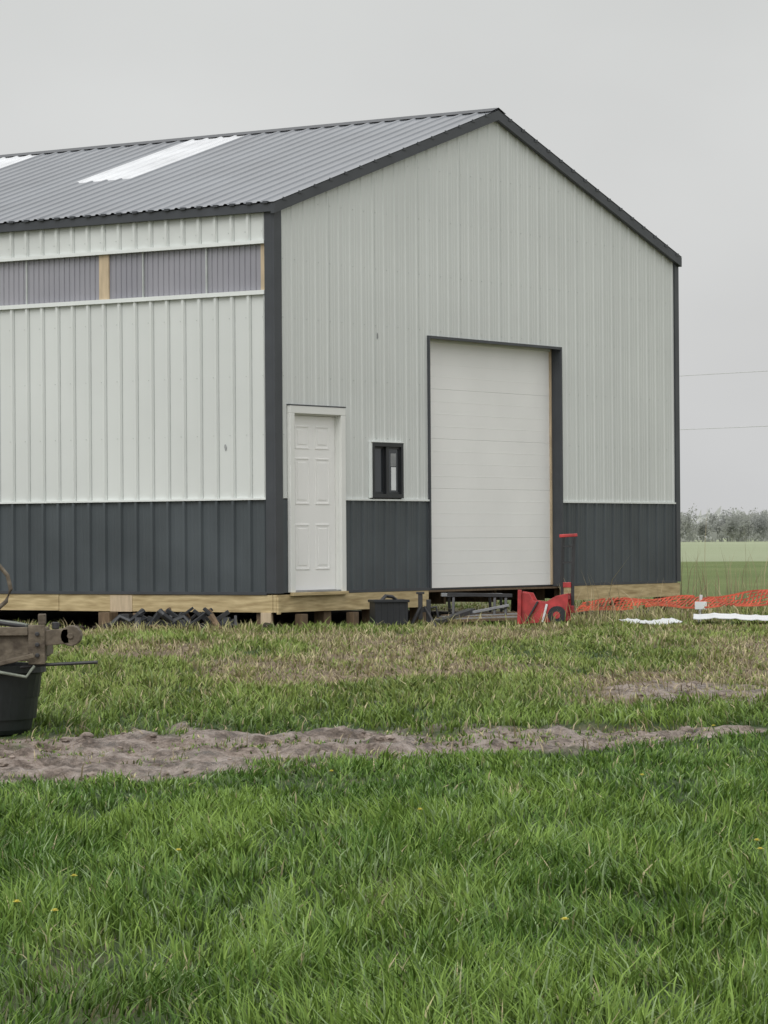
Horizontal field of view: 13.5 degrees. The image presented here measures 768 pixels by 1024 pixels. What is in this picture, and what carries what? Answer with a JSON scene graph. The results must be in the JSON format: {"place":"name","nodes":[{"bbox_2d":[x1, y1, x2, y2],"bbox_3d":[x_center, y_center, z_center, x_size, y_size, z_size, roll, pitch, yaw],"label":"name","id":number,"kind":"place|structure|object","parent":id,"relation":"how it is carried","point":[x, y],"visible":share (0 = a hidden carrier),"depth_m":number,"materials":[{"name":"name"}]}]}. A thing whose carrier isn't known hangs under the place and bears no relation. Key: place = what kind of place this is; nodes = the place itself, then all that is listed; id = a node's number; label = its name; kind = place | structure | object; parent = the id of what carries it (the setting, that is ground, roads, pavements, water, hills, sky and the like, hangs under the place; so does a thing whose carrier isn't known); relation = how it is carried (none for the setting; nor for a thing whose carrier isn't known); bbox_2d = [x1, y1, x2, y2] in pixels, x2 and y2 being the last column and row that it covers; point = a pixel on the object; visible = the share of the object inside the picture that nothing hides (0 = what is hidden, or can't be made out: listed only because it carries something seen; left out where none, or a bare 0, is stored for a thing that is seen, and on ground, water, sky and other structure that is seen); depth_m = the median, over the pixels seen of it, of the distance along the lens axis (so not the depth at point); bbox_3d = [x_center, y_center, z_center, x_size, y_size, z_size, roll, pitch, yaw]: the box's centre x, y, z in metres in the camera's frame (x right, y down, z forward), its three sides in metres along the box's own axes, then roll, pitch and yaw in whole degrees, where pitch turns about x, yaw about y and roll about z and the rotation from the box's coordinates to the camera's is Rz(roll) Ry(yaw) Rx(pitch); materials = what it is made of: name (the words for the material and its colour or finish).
{"place":"outdoors","nodes":[
{"label":"outdoors","id":0,"kind":"place"},
{"bbox_2d":[0,593,767,1023],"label":"grass","id":1,"kind":"structure","parent":0,"point":[408,845],"depth_m":14.69,"materials":[{"name":"green plant"}]},
{"bbox_2d":[0,538,767,1023],"bbox_3d":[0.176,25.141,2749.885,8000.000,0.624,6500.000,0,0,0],"label":"ground","id":2,"kind":"structure","parent":0,"point":[708,558],"depth_m":21.31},
{"bbox_2d":[0,564,97,735],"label":"farm implement","id":3,"kind":"object","parent":2,"relation":"on","point":[20,682],"visible":1,"depth_m":21.67,"materials":[{"name":"weathered wood"},{"name":"black plastic"},{"name":"black steel"}]},
{"bbox_2d":[116,607,236,629],"bbox_3d":[-2.272,1.162,35.366,1.557,0.250,0.527,-1,-1,40],"label":"scrap heap","id":4,"kind":"object","parent":2,"relation":"on","point":[211,619],"visible":0.72,"depth_m":35.22,"materials":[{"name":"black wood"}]},
{"bbox_2d":[109,608,194,628],"bbox_3d":[-2.553,1.166,35.412,1.026,0.226,0.258,-1,-1,31],"label":"drain pipe","id":5,"kind":"object","parent":4,"relation":"on","point":[162,613],"visible":0.95,"depth_m":35.53,"materials":[{"name":"black plastic"}]},
{"bbox_2d":[29,615,595,630],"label":"soil clods","id":6,"kind":"object","parent":2,"relation":"on","point":[108,626],"visible":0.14,"depth_m":35.79,"materials":[{"name":"brown soil"}]},
{"bbox_2d":[0,108,681,626],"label":"pole barn","id":7,"kind":"structure","parent":2,"relation":"on","point":[322,372],"depth_m":37.56,"materials":[{"name":"metal"}]},
{"bbox_2d":[295,415,335,589],"bbox_3d":[-0.819,-0.101,36.259,0.046,1.950,0.899,-1,-1,34],"label":"entry door","id":8,"kind":"structure","parent":7,"relation":"in","point":[314,435],"depth_m":36.30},
{"bbox_2d":[368,441,404,497],"bbox_3d":[0.013,-0.487,37.391,0.095,0.650,0.690,-1,-1,34],"label":"window","id":9,"kind":"structure","parent":7,"relation":"in","point":[386,459],"depth_m":37.37,"materials":[{"name":"black plastic"}]},
{"bbox_2d":[430,339,552,589],"bbox_3d":[1.252,-0.563,39.469,0.065,2.985,2.998,-1,-1,34],"label":"garage door","id":10,"kind":"structure","parent":7,"relation":"in","point":[491,404],"depth_m":39.54,"materials":[{"name":"white metal"}]},
{"bbox_2d":[0,680,757,780],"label":"mud clods","id":11,"kind":"object","parent":2,"relation":"on","point":[3,763],"visible":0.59,"depth_m":21.13,"materials":[{"name":"brown soil"}]},
{"bbox_2d":[13,725,762,944],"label":"dandelions","id":12,"kind":"object","parent":2,"relation":"on","point":[563,918],"visible":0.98,"depth_m":12.77,"materials":[{"name":"yellow plant"}]},
{"bbox_2d":[368,594,409,624],"bbox_3d":[0.052,1.075,35.595,0.400,0.339,0.340,0,-1,-12],"label":"toolbox","id":13,"kind":"object","parent":2,"relation":"on","point":[384,610],"visible":0.88,"depth_m":35.45,"materials":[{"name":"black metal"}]},
{"bbox_2d":[409,592,438,626],"bbox_3d":[0.441,1.079,35.742,0.338,0.391,0.272,0,0,0],"label":"jack stand","id":14,"kind":"object","parent":2,"relation":"on","point":[421,610],"visible":0.86,"depth_m":35.71,"materials":[{"name":"black metal"}]},
{"bbox_2d":[434,608,516,623],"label":"lumber boards","id":15,"kind":"object","parent":2,"relation":"on","point":[474,617],"visible":0.64,"depth_m":36.81,"materials":[{"name":"grey wood"}]},
{"bbox_2d":[441,593,511,621],"bbox_3d":[1.070,1.103,37.351,0.771,0.354,0.601,0,-1,-8],"label":"steel trestle","id":16,"kind":"object","parent":2,"relation":"on","point":[489,596],"visible":0.77,"depth_m":37.16,"materials":[{"name":"grey metal"}]},
{"bbox_2d":[517,533,577,623],"bbox_3d":[1.833,0.743,36.017,0.650,1.003,0.470,-1,-1,12],"label":"hand truck","id":17,"kind":"object","parent":2,"relation":"on","point":[529,603],"visible":0.9,"depth_m":35.90,"materials":[{"name":"red paint"}]},
{"bbox_2d":[619,618,681,624],"bbox_3d":[2.959,1.216,35.891,0.604,0.072,0.500,0,-1,-9],"label":"siding sheet","id":18,"kind":"object","parent":2,"relation":"on","point":[670,620],"visible":0.84,"depth_m":35.90,"materials":[{"name":"white metal"}]},
{"bbox_2d":[564,516,767,623],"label":"dry weeds","id":19,"kind":"object","parent":2,"relation":"on","point":[706,591],"visible":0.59,"depth_m":42.40,"materials":[{"name":"beige plant"}]},
{"bbox_2d":[576,589,767,619],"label":"safety netting","id":20,"kind":"object","parent":2,"relation":"on","point":[700,603],"visible":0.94,"depth_m":38.04,"materials":[{"name":"orange plastic"}]},
{"bbox_2d":[680,503,767,541],"bbox_3d":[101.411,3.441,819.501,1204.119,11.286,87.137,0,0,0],"label":"distant treeline","id":21,"kind":"object","parent":2,"relation":"on","point":[732,526],"visible":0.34,"depth_m":795.15,"materials":[{"name":"green plant"}]},
{"bbox_2d":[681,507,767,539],"bbox_3d":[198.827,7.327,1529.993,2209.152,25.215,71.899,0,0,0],"label":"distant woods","id":22,"kind":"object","parent":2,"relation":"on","point":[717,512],"visible":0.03,"depth_m":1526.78,"materials":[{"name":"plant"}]},
{"bbox_2d":[693,613,767,620],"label":"siding sheet","id":23,"kind":"object","parent":2,"relation":"on","point":[731,616],"visible":1,"depth_m":36.04,"materials":[{"name":"white metal"}]},
{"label":"utility pole","id":24,"kind":"object","parent":2,"relation":"on","visible":0},
{"bbox_2d":[680,426,764,429],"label":"power line","id":25,"kind":"object","parent":24,"relation":"attached to","point":[726,427],"visible":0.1,"depth_m":150.08,"materials":[{"name":"metal"}]},
{"bbox_2d":[682,371,762,375],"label":"power line","id":26,"kind":"object","parent":24,"relation":"attached to","point":[722,373],"visible":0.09,"depth_m":150.10,"materials":[{"name":"metal"}]},
{"bbox_2d":[0,0,767,537],"label":"sky","id":27,"kind":"structure","parent":0,"point":[661,106],"materials":[{"name":"grey"}]}
]}

